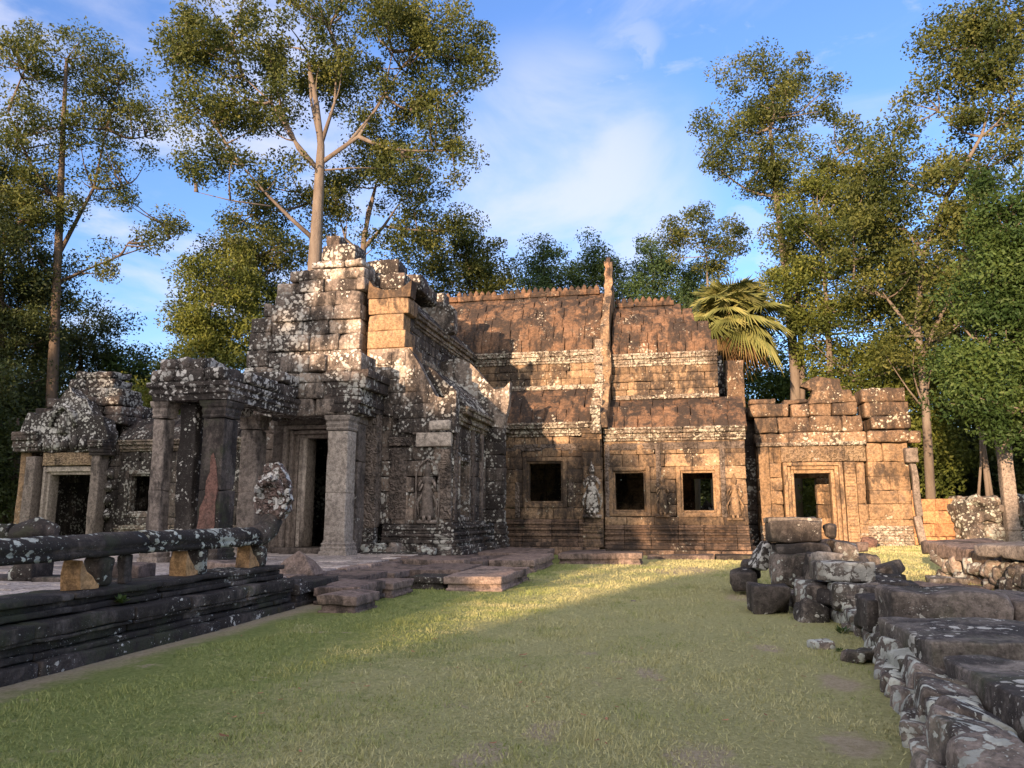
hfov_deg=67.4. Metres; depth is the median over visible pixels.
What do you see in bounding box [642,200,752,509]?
tree
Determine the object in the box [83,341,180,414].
understorey tree
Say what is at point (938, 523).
laterite wall
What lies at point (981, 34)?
tree
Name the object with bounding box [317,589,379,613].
stone slab
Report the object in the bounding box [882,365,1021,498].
understorey tree
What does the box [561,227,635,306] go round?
tree
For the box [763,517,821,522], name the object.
top slab
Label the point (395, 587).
stone slab
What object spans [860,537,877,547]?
loose stone
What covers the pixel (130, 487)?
window frame
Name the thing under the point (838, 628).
weed
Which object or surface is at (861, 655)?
loose stone
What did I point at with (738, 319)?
fan palm
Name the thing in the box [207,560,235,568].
terrace block
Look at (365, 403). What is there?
entrance pavilion
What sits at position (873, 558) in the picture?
stone block
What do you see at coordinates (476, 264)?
tree
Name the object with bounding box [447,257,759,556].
temple hall
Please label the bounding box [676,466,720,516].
window frame
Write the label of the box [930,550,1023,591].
rubble wall
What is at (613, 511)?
window frame
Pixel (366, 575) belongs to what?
stone slab
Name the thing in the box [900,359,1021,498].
understorey tree
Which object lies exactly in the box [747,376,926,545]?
ruined gatehouse
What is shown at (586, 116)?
sky
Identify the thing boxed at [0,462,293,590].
balustrade
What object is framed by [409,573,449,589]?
stone slab
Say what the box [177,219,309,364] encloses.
tree
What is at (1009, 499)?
trunk
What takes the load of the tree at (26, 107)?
on the ground at (856, 748)
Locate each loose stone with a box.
[807,638,835,649]
[840,647,873,663]
[841,623,852,631]
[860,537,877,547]
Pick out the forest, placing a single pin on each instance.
(705, 487)
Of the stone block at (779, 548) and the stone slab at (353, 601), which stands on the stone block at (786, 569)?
the stone block at (779, 548)
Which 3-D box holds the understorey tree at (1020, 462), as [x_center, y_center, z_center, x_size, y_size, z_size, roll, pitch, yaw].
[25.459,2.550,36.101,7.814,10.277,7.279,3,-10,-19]
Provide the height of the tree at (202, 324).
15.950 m
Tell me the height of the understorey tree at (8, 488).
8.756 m
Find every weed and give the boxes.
[114,593,129,603]
[834,625,849,632]
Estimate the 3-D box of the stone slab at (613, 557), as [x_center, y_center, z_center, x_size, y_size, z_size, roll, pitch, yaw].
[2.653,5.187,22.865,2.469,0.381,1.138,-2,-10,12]
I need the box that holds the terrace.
[0,551,432,686]
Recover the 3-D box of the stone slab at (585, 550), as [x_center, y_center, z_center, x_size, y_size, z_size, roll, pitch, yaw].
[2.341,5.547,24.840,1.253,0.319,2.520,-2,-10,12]
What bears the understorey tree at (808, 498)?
on the ground at (856, 748)
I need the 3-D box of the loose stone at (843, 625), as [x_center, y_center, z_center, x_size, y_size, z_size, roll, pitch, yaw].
[4.325,3.108,9.788,0.225,0.108,0.169,0,-9,-1]
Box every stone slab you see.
[290,575,337,607]
[313,579,385,604]
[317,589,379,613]
[324,570,387,580]
[353,563,426,577]
[360,551,426,554]
[375,578,413,597]
[401,555,488,564]
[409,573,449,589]
[410,563,481,575]
[470,555,505,565]
[478,547,554,559]
[489,553,553,572]
[558,551,642,564]
[565,549,604,551]
[647,553,714,559]
[715,554,751,559]
[821,539,867,551]
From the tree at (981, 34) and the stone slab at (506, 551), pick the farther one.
the tree at (981, 34)
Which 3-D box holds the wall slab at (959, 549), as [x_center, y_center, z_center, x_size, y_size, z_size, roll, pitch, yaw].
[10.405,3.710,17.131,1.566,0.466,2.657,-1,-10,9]
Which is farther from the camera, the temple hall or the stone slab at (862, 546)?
the temple hall
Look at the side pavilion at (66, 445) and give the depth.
30.89 m
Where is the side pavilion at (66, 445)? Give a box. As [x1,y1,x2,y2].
[11,371,152,535]
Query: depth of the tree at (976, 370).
26.28 m
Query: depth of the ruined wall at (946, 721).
5.18 m
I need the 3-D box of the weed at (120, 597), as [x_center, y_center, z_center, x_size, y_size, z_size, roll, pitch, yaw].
[-4.357,2.396,8.586,0.196,0.111,0.194,9,-13,-44]
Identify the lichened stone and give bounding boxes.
[700,500,712,509]
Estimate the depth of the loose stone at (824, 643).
8.50 m
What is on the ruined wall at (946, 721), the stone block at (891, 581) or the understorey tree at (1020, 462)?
the stone block at (891, 581)
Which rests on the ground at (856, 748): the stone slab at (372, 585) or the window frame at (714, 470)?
the stone slab at (372, 585)
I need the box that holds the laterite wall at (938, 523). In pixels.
[911,499,955,544]
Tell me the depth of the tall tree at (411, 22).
37.03 m
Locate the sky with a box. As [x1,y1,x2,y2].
[0,0,1023,488]
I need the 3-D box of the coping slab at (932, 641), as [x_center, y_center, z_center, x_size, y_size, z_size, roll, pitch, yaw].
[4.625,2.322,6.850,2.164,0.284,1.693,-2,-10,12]
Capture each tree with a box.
[0,15,194,407]
[0,134,90,523]
[0,358,69,523]
[11,289,154,407]
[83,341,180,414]
[121,245,277,414]
[143,0,503,270]
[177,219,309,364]
[211,105,491,267]
[390,220,532,296]
[512,232,584,292]
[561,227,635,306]
[613,233,698,308]
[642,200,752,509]
[657,257,725,509]
[671,295,758,405]
[685,36,915,516]
[744,333,837,407]
[754,163,939,412]
[797,478,925,515]
[802,0,1023,498]
[810,331,938,477]
[855,217,998,433]
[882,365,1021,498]
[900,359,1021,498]
[909,336,999,495]
[916,165,1023,461]
[969,373,1023,497]
[986,276,1023,493]
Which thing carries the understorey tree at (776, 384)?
on the ground at (856, 748)
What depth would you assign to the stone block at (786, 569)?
13.22 m
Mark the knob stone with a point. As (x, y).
(830, 530)
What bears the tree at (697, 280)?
on the ground at (856, 748)
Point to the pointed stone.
(298, 562)
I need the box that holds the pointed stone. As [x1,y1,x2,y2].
[278,551,324,575]
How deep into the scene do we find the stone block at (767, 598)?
11.50 m
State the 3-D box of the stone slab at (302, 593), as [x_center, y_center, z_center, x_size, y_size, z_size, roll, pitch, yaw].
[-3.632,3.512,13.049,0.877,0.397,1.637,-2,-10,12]
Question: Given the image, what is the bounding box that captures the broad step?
[444,566,531,591]
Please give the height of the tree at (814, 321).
18.799 m
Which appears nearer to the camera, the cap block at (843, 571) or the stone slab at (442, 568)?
the cap block at (843, 571)
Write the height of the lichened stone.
1.134 m
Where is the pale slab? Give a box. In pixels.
[811,551,843,560]
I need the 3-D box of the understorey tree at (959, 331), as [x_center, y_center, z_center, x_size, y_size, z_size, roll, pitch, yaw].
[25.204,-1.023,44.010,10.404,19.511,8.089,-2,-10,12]
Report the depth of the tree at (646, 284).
58.29 m
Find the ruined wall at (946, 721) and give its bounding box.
[793,555,1023,767]
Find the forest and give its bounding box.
[150,381,1022,516]
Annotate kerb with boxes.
[434,552,477,555]
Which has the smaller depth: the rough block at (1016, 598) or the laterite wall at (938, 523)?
the rough block at (1016, 598)
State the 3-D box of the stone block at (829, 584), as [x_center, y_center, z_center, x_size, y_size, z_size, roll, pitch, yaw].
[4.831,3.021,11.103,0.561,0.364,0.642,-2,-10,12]
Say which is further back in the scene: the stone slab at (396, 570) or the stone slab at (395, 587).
the stone slab at (396, 570)
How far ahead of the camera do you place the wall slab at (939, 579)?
15.72 m
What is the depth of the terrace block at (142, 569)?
12.97 m
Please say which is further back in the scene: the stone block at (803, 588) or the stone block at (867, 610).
the stone block at (803, 588)
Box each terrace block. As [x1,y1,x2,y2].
[8,562,53,580]
[112,562,155,577]
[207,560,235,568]
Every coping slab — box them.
[878,617,1023,669]
[943,655,1023,741]
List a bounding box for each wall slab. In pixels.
[913,580,991,589]
[921,538,1004,560]
[925,575,968,584]
[968,552,993,565]
[974,541,1023,560]
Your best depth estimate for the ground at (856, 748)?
6.47 m
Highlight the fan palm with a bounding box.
[688,275,793,381]
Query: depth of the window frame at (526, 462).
28.17 m
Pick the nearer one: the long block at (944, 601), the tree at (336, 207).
the long block at (944, 601)
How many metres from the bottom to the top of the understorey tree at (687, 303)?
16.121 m
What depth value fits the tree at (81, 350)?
45.54 m
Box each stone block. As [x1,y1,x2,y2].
[730,567,757,591]
[740,559,760,578]
[746,582,790,613]
[769,550,804,587]
[771,542,831,554]
[789,588,793,607]
[793,579,827,607]
[802,552,812,578]
[826,539,858,560]
[827,581,865,588]
[855,593,878,632]
[859,553,880,564]
[876,576,909,585]
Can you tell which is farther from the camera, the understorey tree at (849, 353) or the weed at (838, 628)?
the understorey tree at (849, 353)
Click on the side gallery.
(135, 442)
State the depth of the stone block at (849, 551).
13.36 m
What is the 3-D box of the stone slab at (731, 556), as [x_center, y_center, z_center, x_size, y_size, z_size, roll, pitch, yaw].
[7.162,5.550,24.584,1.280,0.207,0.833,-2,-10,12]
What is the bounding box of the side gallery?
[113,415,242,531]
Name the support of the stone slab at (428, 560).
on the ground at (856, 748)
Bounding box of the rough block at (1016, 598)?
[994,590,1023,620]
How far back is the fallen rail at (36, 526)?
16.06 m
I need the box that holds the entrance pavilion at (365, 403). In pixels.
[137,236,511,562]
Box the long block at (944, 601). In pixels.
[875,584,1013,619]
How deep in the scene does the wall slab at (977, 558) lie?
15.49 m
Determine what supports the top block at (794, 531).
on the stone block at (779, 548)
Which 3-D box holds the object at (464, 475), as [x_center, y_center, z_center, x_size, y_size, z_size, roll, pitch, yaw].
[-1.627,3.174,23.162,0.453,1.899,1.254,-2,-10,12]
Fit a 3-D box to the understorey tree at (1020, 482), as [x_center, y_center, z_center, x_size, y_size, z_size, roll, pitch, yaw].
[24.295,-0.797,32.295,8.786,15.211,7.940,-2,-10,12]
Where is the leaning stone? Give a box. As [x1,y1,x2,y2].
[748,541,771,571]
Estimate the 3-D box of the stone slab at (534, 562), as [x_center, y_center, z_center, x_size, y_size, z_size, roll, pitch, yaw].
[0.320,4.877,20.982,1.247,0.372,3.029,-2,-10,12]
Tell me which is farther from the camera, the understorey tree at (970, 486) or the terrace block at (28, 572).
the understorey tree at (970, 486)
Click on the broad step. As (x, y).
(490, 578)
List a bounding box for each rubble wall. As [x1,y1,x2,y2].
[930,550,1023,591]
[947,494,1023,540]
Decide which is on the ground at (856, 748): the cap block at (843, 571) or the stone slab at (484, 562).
the stone slab at (484, 562)
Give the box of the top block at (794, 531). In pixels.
[765,520,821,542]
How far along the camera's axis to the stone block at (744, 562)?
14.65 m
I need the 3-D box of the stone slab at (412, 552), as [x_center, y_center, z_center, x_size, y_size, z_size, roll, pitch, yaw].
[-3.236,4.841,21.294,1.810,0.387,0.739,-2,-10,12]
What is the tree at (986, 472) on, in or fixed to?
on the ground at (856, 748)
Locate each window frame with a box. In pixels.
[122,470,150,516]
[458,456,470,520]
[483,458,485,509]
[522,457,567,507]
[608,466,650,515]
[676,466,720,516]
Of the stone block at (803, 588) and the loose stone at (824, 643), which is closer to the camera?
the loose stone at (824, 643)
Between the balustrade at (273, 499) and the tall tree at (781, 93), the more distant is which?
the tall tree at (781, 93)
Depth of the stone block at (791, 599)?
11.93 m
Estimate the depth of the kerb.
21.45 m
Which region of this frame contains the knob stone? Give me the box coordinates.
[822,523,836,538]
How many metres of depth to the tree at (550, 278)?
59.73 m
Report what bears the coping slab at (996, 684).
on the ruined wall at (946, 721)
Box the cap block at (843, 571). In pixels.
[810,560,875,582]
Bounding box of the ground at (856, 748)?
[0,545,998,767]
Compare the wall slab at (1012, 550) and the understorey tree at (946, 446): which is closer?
the wall slab at (1012, 550)
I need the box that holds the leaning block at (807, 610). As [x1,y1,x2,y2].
[793,597,829,622]
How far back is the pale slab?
11.98 m
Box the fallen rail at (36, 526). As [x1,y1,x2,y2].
[0,517,59,537]
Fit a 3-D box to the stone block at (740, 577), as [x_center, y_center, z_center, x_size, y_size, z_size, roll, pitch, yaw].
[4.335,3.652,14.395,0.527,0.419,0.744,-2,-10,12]
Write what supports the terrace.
on the ground at (856, 748)
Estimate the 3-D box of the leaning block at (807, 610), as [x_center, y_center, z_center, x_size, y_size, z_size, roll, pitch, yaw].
[4.201,3.299,10.810,0.475,0.605,0.639,-2,-10,12]
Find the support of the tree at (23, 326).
on the ground at (856, 748)
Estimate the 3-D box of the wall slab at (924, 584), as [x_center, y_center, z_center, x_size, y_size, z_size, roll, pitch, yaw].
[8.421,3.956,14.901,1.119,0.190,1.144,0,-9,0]
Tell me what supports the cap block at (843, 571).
on the stone block at (829, 584)
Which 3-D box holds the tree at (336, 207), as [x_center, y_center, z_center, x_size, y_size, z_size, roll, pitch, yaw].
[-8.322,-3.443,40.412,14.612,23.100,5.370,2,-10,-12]
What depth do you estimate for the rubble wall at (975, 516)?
28.04 m
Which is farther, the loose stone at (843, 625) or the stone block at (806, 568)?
the stone block at (806, 568)

